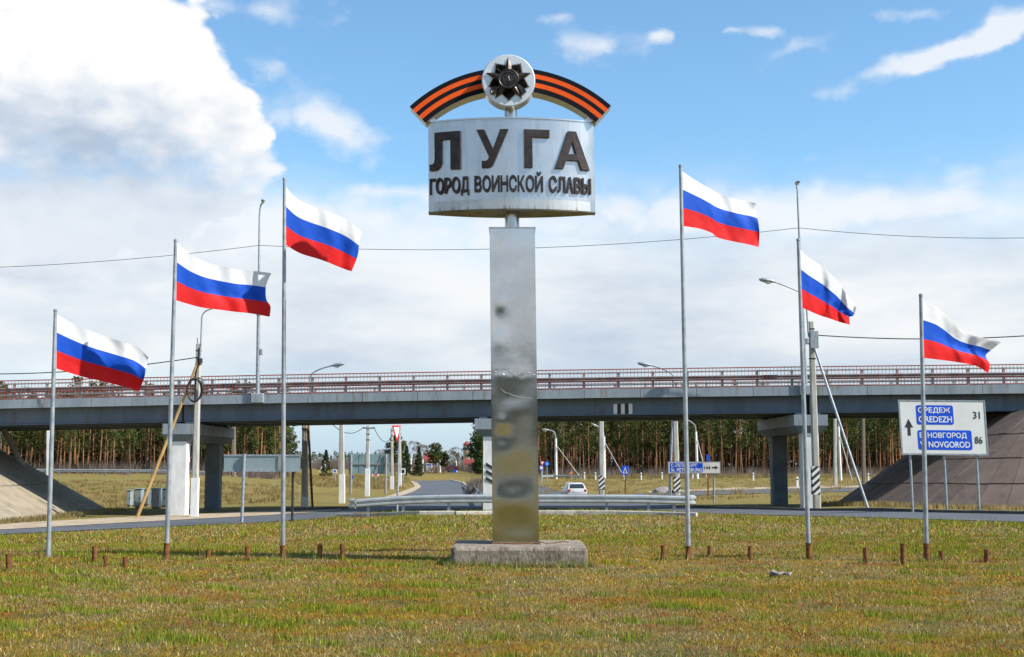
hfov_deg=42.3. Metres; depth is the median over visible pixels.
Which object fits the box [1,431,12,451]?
pine tree
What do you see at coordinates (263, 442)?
pine tree
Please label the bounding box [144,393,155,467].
pine tree
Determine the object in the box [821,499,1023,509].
dry grass
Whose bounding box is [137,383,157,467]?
pine tree
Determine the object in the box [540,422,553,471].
pine tree
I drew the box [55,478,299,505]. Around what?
dry grass
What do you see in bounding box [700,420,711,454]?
pine tree
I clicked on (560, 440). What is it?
pine tree
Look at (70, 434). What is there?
pine tree
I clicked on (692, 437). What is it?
pine tree
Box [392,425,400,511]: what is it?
yield sign
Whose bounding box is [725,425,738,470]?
pine tree
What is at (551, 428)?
pine tree
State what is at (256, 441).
pine tree
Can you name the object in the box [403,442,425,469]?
bare tree
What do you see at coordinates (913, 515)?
road
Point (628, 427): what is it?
pine tree
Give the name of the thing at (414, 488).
verge
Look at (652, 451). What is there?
pine tree
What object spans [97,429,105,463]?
pine tree
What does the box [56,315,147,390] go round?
flag
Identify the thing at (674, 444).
utility pole
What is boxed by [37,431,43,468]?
pine tree
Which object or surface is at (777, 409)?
road bridge
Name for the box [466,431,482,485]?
pine tree
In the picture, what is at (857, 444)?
pine tree
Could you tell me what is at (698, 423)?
pine tree
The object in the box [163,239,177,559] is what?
flagpole
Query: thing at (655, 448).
pine tree
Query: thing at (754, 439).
pine tree
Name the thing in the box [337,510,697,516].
kerb
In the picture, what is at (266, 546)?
grass
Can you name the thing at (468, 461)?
house
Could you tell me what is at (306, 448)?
utility pole
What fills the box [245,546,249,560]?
pipe stub
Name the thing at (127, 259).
overhead wire
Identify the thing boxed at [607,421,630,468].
pine tree
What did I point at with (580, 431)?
pine tree
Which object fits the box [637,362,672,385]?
street lamp
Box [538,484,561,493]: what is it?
road
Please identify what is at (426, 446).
bare tree
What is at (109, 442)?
pine tree
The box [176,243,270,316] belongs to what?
flag
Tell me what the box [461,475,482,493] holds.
scrub
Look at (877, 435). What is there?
pine tree
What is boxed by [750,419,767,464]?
pine tree
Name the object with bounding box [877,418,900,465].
pine tree
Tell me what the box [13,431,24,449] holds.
pine tree
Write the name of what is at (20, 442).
pine tree
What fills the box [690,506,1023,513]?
kerb
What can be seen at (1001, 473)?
embankment
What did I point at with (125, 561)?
pipe stub
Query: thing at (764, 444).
pine tree
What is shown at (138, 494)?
utility cabinet
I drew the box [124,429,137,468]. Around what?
pine tree
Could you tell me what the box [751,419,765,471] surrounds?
pine tree
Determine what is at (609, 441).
pine tree
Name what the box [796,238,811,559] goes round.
flagpole
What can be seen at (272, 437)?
pine tree
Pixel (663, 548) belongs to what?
pipe stub
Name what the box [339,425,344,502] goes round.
utility pole
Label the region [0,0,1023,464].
sky
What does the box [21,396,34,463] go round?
pine tree
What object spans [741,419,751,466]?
pine tree
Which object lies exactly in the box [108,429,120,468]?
pine tree
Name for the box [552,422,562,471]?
pine tree
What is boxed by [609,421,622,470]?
pine tree
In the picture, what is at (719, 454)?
pine tree
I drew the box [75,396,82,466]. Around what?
pine tree
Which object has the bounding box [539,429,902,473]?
understorey
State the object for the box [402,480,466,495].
road
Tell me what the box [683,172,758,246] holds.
flag
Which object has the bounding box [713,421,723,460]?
pine tree
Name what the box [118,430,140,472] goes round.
pine tree
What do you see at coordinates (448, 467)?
house
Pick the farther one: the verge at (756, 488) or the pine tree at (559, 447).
the pine tree at (559, 447)
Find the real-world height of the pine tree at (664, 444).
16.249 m
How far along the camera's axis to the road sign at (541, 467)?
188.88 m
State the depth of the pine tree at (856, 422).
268.31 m
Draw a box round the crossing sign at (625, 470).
[622,466,627,492]
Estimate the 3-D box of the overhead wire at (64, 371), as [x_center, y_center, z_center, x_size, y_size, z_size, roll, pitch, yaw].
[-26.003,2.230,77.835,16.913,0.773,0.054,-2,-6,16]
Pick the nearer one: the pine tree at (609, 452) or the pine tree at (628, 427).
the pine tree at (628, 427)
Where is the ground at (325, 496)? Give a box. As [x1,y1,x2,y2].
[0,465,1023,656]
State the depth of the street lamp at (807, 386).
75.83 m
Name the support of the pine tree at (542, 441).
on the ground at (325, 496)
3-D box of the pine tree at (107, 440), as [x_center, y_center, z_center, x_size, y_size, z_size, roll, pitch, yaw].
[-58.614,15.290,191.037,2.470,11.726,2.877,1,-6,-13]
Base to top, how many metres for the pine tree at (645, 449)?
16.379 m
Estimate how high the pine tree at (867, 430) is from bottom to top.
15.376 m
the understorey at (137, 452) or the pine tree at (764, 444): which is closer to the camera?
the understorey at (137, 452)
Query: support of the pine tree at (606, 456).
on the ground at (325, 496)
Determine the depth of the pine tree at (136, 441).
193.65 m
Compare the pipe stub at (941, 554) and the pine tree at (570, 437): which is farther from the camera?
the pine tree at (570, 437)
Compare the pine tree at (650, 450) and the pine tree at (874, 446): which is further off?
the pine tree at (874, 446)
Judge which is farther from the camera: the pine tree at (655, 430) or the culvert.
the pine tree at (655, 430)
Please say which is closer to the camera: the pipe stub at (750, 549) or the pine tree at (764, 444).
the pipe stub at (750, 549)
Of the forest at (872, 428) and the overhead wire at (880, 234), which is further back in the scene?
the forest at (872, 428)
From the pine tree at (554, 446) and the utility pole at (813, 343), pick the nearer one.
the utility pole at (813, 343)
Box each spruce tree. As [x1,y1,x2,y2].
[319,450,332,475]
[401,445,413,475]
[412,446,423,475]
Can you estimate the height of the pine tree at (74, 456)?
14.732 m
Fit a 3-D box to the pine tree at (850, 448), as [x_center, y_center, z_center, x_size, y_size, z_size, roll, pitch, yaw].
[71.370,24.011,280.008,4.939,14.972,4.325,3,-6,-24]
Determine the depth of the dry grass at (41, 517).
75.32 m
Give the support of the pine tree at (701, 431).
on the ground at (325, 496)
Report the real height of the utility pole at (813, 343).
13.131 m
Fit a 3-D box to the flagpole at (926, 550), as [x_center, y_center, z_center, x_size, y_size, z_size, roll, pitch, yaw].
[6.931,1.719,22.287,0.132,4.656,0.109,0,-6,0]
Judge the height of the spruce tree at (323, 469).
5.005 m
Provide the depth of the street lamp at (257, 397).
77.61 m
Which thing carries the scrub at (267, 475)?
on the ground at (325, 496)
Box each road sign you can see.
[401,468,405,481]
[539,465,543,483]
[706,455,709,495]
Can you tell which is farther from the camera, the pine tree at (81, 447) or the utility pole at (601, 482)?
the pine tree at (81, 447)
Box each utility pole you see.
[46,431,49,474]
[136,309,210,516]
[231,427,235,476]
[301,426,313,506]
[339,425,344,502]
[363,426,374,495]
[390,428,393,488]
[399,428,401,486]
[598,421,604,493]
[668,420,680,495]
[759,278,868,507]
[833,419,836,485]
[837,421,852,480]
[862,418,865,484]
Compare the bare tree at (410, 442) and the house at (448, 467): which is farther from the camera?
the bare tree at (410, 442)
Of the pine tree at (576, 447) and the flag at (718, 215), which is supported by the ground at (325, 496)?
the pine tree at (576, 447)
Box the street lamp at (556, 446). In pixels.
[542,429,581,478]
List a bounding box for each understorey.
[2,426,299,473]
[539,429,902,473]
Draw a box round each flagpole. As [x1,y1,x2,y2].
[46,309,57,557]
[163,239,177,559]
[280,177,286,557]
[678,164,691,559]
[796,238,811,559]
[919,293,929,561]
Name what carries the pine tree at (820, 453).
on the ground at (325, 496)
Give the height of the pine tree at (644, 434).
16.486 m
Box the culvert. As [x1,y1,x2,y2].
[652,487,673,492]
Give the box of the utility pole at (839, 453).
[837,421,852,480]
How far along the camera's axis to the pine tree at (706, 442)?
294.00 m
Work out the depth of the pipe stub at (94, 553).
22.04 m
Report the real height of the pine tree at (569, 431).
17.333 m
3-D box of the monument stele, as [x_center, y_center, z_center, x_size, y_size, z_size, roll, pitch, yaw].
[-0.028,-0.310,22.350,3.452,8.714,2.012,0,-6,0]
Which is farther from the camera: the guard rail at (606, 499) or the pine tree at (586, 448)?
the pine tree at (586, 448)
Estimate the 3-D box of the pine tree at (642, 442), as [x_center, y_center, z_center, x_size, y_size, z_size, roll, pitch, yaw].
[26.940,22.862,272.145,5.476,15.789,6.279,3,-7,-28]
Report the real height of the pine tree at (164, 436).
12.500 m
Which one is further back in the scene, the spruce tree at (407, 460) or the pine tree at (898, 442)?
the pine tree at (898, 442)
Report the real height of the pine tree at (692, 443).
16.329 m
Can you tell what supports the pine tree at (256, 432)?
on the ground at (325, 496)
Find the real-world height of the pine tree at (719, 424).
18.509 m
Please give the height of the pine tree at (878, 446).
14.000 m
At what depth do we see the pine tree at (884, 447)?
286.74 m
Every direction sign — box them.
[668,461,720,502]
[898,400,988,511]
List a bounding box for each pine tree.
[0,385,10,450]
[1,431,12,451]
[7,393,21,454]
[10,386,35,462]
[11,435,26,450]
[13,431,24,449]
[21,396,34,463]
[26,393,39,465]
[26,431,44,468]
[31,431,43,468]
[31,431,59,472]
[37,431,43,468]
[54,392,66,472]
[54,392,69,472]
[55,430,70,466]
[60,392,77,473]
[63,430,93,465]
[64,430,78,473]
[67,376,90,472]
[72,430,91,468]
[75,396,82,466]
[77,430,88,467]
[81,430,106,465]
[84,381,93,464]
[88,383,96,465]
[92,430,99,467]
[94,383,107,472]
[94,383,111,468]
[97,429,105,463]
[100,394,112,472]
[102,385,124,468]
[104,437,111,466]
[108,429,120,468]
[108,429,122,466]
[115,429,136,466]
[118,430,127,464]
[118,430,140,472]
[124,394,146,468]
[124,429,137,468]
[127,391,143,472]
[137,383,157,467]
[137,428,149,468]
[141,428,161,463]
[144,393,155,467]
[152,428,165,457]
[155,429,166,462]
[159,393,165,462]
[223,392,239,474]
[231,427,243,453]
[237,427,245,453]
[237,427,258,453]
[238,388,245,453]
[245,391,265,453]
[245,427,256,453]
[250,426,262,453]
[251,388,267,453]
[253,426,271,453]
[264,426,296,475]
[266,426,280,473]
[268,428,280,475]
[383,435,406,476]
[424,442,443,473]
[438,452,449,473]
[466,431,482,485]
[538,426,551,468]
[539,422,553,471]
[539,426,547,472]
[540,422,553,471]
[545,422,557,473]
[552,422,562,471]
[552,424,560,471]
[553,422,567,469]
[555,422,569,473]
[560,422,571,472]
[560,422,576,470]
[566,421,580,469]
[567,422,581,471]
[567,429,578,471]
[568,387,579,470]
[569,421,589,470]
[576,421,590,473]
[578,423,592,471]
[580,421,597,474]
[581,421,598,467]
[586,421,598,470]
[591,423,598,469]
[594,421,608,441]
[604,422,617,471]
[604,423,611,470]
[605,424,617,469]
[605,430,609,467]
[607,421,620,470]
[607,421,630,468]
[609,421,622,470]
[613,421,625,468]
[619,421,632,465]
[620,421,635,467]
[621,423,630,465]
[623,422,641,469]
[628,421,650,469]
[630,421,642,474]
[631,421,657,475]
[640,421,655,471]
[643,425,651,470]
[644,420,669,472]
[644,421,655,471]
[644,422,655,469]
[646,422,662,470]
[654,420,669,470]
[655,421,663,468]
[657,421,669,468]
[659,424,668,466]
[662,426,689,449]
[663,421,678,457]
[666,420,691,460]
[678,383,689,457]
[679,429,683,460]
[683,423,698,460]
[688,420,706,460]
[689,420,696,460]
[690,384,705,460]
[690,420,717,475]
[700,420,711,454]
[704,420,715,460]
[704,422,724,460]
[707,420,720,460]
[712,420,725,460]
[713,420,728,473]
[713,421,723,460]
[715,420,741,470]
[715,422,729,469]
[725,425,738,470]
[725,428,732,470]
[728,380,742,469]
[728,420,741,473]
[730,419,750,472]
[732,420,750,472]
[739,420,753,471]
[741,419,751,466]
[743,419,757,466]
[746,419,758,466]
[748,419,761,472]
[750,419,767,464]
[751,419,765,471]
[752,382,764,471]
[787,436,796,470]
[788,437,796,449]
[790,436,798,467]
[819,422,828,472]
[819,425,837,473]
[819,428,832,473]
[819,434,826,472]
[822,419,855,473]
[822,420,832,473]
[826,423,850,473]
[830,419,858,473]
[841,418,858,467]
[841,419,852,455]
[843,419,856,471]
[851,418,861,468]
[852,418,861,466]
[853,418,867,470]
[860,418,877,471]
[861,418,873,467]
[868,418,883,471]
[869,418,881,467]
[871,419,887,471]
[874,424,882,470]
[876,423,888,468]
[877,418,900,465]
[880,422,888,467]
[886,418,896,463]
[886,418,897,462]
[888,419,900,458]
[893,422,903,455]
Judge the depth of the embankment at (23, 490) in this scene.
80.64 m
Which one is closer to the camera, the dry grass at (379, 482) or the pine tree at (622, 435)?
the dry grass at (379, 482)
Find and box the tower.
[463,441,470,458]
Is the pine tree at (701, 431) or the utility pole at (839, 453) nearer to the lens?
the utility pole at (839, 453)
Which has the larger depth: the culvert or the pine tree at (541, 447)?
the pine tree at (541, 447)
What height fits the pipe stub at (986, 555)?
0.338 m
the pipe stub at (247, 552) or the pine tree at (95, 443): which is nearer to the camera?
the pipe stub at (247, 552)
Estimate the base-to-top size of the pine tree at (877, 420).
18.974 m
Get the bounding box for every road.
[0,503,1023,533]
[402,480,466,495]
[479,503,678,505]
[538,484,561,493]
[630,487,857,495]
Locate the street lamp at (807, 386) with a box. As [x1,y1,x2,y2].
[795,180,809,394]
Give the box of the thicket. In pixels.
[300,455,474,472]
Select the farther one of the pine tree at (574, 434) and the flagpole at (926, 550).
the pine tree at (574, 434)
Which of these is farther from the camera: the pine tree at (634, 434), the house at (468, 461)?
the house at (468, 461)
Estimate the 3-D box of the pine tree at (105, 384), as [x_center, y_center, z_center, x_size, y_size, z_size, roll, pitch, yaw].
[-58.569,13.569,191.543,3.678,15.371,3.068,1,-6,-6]
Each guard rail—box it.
[37,469,204,475]
[348,494,695,516]
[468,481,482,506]
[543,475,581,478]
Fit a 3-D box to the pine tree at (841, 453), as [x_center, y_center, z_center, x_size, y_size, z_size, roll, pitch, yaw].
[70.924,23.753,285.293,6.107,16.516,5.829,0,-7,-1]
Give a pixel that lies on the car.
(574, 488)
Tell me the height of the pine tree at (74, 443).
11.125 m
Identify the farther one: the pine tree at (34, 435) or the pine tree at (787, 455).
the pine tree at (787, 455)
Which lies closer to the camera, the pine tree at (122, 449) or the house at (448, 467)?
the pine tree at (122, 449)
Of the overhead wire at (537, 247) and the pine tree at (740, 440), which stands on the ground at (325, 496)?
the pine tree at (740, 440)
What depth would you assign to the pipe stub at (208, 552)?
22.85 m
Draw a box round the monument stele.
[410,54,610,566]
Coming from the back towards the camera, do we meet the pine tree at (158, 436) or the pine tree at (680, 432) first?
the pine tree at (680, 432)
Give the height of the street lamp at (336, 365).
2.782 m
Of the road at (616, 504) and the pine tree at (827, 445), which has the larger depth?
the pine tree at (827, 445)
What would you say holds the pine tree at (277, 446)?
on the ground at (325, 496)
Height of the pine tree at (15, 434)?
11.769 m
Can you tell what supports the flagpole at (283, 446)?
on the ground at (325, 496)
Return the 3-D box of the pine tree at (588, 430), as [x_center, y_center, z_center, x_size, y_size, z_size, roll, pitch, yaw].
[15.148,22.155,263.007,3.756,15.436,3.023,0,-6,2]
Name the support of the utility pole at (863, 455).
on the ground at (325, 496)
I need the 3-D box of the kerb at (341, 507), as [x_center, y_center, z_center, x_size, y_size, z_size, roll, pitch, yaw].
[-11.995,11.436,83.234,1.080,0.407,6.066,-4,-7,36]
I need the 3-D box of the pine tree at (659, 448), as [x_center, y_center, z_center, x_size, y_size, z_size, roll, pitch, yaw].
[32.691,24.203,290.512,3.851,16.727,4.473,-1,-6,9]
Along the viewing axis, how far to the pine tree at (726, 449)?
296.56 m
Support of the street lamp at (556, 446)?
on the ground at (325, 496)
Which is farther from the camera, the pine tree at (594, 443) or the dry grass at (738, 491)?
the pine tree at (594, 443)
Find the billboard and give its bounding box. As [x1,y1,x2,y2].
[349,454,388,494]
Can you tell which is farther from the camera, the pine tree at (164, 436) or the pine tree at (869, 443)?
the pine tree at (869, 443)
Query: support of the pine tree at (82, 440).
on the ground at (325, 496)
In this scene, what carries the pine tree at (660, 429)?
on the ground at (325, 496)
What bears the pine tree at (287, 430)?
on the ground at (325, 496)
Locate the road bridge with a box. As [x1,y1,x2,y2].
[0,364,1023,514]
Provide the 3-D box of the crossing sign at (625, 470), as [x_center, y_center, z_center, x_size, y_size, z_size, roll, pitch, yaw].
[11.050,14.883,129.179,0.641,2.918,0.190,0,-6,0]
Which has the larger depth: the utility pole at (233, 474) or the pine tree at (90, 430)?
the pine tree at (90, 430)
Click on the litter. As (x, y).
(773, 572)
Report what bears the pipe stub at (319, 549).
on the ground at (325, 496)
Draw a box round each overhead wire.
[0,357,196,373]
[11,245,257,266]
[260,228,794,249]
[803,228,955,237]
[818,335,1023,338]
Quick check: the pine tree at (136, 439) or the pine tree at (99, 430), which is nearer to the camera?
the pine tree at (136, 439)
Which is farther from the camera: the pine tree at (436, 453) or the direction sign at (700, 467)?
the pine tree at (436, 453)
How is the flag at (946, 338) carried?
attached to the flagpole at (926, 550)
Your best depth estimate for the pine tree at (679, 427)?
265.55 m
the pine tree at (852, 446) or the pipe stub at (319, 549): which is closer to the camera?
the pipe stub at (319, 549)
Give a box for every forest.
[42,392,296,473]
[296,450,473,461]
[469,387,899,473]
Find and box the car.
[561,482,586,493]
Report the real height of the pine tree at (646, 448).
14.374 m
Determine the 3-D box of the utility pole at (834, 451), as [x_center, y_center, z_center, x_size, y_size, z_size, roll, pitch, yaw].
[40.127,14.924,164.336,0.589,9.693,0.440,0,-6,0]
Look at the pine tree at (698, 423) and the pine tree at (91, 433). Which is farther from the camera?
the pine tree at (698, 423)
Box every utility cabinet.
[126,490,133,506]
[134,488,144,507]
[144,489,151,506]
[151,488,162,508]
[162,488,165,507]
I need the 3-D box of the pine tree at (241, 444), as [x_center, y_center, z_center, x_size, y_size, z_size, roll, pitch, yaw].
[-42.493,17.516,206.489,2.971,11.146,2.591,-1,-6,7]
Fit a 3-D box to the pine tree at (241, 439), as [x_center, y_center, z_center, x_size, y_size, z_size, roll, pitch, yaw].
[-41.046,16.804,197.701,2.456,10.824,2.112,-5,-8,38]
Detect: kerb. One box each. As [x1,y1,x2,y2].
[285,506,348,510]
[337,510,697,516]
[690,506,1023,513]
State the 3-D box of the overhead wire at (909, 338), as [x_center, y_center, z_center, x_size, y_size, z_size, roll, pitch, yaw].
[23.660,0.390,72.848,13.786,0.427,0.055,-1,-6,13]
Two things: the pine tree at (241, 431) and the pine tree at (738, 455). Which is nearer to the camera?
the pine tree at (241, 431)
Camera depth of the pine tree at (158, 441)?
198.65 m
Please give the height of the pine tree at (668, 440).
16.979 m
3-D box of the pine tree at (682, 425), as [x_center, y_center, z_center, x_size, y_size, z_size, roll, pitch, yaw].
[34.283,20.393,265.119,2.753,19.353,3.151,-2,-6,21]
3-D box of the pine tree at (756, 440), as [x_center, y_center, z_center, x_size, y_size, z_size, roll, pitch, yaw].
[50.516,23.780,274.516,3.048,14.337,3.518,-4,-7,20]
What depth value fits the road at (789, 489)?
133.66 m
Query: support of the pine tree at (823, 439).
on the ground at (325, 496)
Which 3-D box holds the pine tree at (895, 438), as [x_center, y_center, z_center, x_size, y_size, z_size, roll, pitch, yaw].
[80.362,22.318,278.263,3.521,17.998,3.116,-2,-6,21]
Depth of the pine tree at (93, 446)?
212.09 m
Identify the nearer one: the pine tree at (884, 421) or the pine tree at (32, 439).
the pine tree at (32, 439)
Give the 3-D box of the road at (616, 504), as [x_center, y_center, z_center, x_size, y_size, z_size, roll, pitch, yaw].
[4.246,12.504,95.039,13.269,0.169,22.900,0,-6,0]
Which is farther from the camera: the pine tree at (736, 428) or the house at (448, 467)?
the house at (448, 467)
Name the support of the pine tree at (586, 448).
on the ground at (325, 496)
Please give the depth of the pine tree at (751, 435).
271.31 m
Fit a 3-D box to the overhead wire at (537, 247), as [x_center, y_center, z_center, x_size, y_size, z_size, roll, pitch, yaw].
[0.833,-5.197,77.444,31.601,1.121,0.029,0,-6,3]
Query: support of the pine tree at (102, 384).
on the ground at (325, 496)
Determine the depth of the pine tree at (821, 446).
288.64 m
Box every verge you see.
[0,509,340,528]
[386,480,420,496]
[649,485,858,492]
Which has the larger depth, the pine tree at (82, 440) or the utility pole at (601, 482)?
the pine tree at (82, 440)
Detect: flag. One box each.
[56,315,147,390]
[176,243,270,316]
[286,187,361,270]
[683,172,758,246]
[800,250,856,324]
[923,301,1000,372]
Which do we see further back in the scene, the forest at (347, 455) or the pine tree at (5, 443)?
the forest at (347, 455)
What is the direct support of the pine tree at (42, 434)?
on the ground at (325, 496)
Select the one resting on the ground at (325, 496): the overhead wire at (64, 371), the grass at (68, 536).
the grass at (68, 536)
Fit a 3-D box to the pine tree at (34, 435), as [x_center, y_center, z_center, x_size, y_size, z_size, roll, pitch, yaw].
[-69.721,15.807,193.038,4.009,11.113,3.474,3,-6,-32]
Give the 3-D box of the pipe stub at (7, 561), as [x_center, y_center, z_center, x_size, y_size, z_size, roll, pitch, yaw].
[-7.720,3.638,20.276,0.096,0.368,0.086,0,-6,0]
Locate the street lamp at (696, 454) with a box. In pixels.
[688,420,706,478]
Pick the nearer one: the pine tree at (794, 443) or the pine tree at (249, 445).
the pine tree at (249, 445)
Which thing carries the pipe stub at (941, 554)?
on the ground at (325, 496)
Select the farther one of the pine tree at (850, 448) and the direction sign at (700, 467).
the pine tree at (850, 448)
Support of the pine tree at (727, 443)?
on the ground at (325, 496)
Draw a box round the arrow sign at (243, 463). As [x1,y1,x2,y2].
[223,454,305,521]
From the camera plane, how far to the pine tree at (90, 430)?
201.44 m
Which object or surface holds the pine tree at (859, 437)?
on the ground at (325, 496)
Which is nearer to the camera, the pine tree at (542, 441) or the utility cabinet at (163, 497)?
the utility cabinet at (163, 497)
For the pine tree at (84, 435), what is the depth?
206.56 m
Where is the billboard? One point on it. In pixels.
(379, 463)
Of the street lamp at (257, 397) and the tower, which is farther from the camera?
the tower
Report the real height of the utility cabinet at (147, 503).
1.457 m
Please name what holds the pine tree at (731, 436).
on the ground at (325, 496)
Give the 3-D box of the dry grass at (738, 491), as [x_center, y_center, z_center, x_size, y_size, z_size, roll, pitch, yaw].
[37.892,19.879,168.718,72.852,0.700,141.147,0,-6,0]
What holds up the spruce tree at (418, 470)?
on the ground at (325, 496)
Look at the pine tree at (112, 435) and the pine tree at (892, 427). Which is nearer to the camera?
the pine tree at (112, 435)
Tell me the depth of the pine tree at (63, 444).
195.81 m
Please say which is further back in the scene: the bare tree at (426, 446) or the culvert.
the bare tree at (426, 446)
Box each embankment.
[0,449,105,519]
[838,410,1023,507]
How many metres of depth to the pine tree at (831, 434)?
267.09 m
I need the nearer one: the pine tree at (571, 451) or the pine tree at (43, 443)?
the pine tree at (43, 443)
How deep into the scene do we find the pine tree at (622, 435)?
271.34 m
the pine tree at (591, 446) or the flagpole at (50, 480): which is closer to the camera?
the flagpole at (50, 480)
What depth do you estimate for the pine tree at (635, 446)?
283.23 m
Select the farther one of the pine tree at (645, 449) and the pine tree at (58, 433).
the pine tree at (645, 449)
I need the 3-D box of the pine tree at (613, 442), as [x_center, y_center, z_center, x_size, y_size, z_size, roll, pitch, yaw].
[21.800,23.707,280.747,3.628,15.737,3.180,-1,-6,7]
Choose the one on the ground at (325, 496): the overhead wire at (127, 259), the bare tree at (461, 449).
the bare tree at (461, 449)
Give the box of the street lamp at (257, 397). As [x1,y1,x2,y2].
[251,199,264,402]
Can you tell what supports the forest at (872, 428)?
on the ground at (325, 496)
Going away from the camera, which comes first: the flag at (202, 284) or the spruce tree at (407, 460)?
the flag at (202, 284)
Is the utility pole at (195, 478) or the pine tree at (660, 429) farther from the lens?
the pine tree at (660, 429)
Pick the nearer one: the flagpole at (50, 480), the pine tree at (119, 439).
the flagpole at (50, 480)
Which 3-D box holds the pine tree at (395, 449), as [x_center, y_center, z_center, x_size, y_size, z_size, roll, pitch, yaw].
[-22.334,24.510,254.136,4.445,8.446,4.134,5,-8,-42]
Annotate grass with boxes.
[0,506,130,523]
[0,507,1023,544]
[0,531,1023,586]
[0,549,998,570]
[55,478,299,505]
[285,472,413,489]
[538,472,877,478]
[538,477,870,500]
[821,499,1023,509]
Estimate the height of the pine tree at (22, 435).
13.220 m
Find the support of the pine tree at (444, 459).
on the ground at (325, 496)
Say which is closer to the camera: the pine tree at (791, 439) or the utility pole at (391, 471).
the utility pole at (391, 471)
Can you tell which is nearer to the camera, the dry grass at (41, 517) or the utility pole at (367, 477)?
the dry grass at (41, 517)
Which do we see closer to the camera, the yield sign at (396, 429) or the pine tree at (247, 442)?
the yield sign at (396, 429)
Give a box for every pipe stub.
[5,554,10,570]
[92,546,96,561]
[103,555,108,566]
[123,557,127,566]
[206,549,210,557]
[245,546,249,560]
[317,544,321,558]
[340,544,344,558]
[661,545,665,559]
[708,546,711,557]
[748,546,752,559]
[863,548,868,562]
[900,543,905,564]
[939,551,943,560]
[984,549,988,561]
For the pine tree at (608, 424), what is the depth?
282.22 m
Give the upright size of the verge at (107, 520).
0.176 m
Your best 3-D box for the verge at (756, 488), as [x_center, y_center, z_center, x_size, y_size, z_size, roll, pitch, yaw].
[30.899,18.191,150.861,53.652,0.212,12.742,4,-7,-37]
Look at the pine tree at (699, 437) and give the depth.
279.07 m
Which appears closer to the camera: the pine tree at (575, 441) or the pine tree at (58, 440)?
the pine tree at (58, 440)
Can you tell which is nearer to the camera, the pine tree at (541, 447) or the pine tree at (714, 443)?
the pine tree at (714, 443)
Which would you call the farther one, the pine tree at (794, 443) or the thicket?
the thicket
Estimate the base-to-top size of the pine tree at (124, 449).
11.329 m
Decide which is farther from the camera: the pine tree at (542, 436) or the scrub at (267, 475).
the pine tree at (542, 436)
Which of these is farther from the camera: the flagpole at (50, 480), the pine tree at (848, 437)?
the pine tree at (848, 437)
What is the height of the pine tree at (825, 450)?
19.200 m
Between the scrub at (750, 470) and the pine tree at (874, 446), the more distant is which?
the pine tree at (874, 446)
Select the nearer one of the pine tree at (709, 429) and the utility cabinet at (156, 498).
the utility cabinet at (156, 498)
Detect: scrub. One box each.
[24,459,290,478]
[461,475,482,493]
[538,464,886,477]
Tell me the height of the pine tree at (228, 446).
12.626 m
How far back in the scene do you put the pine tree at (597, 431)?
264.90 m
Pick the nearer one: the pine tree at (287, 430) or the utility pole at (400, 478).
the utility pole at (400, 478)
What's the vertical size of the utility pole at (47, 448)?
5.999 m
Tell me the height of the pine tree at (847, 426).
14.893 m
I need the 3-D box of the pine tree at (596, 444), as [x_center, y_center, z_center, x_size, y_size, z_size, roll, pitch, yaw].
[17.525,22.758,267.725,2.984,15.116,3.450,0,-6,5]
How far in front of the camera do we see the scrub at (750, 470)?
259.43 m
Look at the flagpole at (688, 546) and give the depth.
23.06 m
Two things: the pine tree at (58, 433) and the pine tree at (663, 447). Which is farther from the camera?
the pine tree at (663, 447)
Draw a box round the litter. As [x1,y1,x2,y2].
[770,569,791,576]
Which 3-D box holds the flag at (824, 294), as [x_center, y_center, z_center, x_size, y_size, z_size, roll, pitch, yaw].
[5.621,-0.728,23.519,1.412,1.262,0.142,4,-7,-34]
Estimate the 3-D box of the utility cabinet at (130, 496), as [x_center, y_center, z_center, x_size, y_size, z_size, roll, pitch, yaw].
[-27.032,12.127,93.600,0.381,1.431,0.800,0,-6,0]
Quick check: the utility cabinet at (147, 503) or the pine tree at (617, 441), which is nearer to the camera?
the utility cabinet at (147, 503)
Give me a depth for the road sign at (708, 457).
117.22 m
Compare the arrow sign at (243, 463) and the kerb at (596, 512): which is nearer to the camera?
the kerb at (596, 512)
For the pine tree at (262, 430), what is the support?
on the ground at (325, 496)
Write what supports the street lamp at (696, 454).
on the ground at (325, 496)
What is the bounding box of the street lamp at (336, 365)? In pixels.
[309,362,344,391]
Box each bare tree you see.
[394,440,417,465]
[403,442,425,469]
[412,444,428,458]
[451,447,468,465]
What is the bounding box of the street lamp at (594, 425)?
[591,423,623,478]
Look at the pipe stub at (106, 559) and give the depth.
20.75 m
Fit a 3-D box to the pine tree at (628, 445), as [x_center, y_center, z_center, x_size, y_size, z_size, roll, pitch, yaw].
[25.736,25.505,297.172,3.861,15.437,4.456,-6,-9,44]
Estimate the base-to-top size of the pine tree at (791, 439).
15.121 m
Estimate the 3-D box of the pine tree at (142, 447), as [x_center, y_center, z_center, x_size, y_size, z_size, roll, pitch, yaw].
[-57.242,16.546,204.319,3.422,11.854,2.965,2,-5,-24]
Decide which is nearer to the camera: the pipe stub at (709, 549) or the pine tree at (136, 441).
the pipe stub at (709, 549)
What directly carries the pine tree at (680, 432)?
on the ground at (325, 496)
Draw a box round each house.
[445,463,457,472]
[463,459,474,466]
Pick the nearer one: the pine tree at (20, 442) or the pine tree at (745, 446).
the pine tree at (20, 442)
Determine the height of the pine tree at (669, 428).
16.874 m

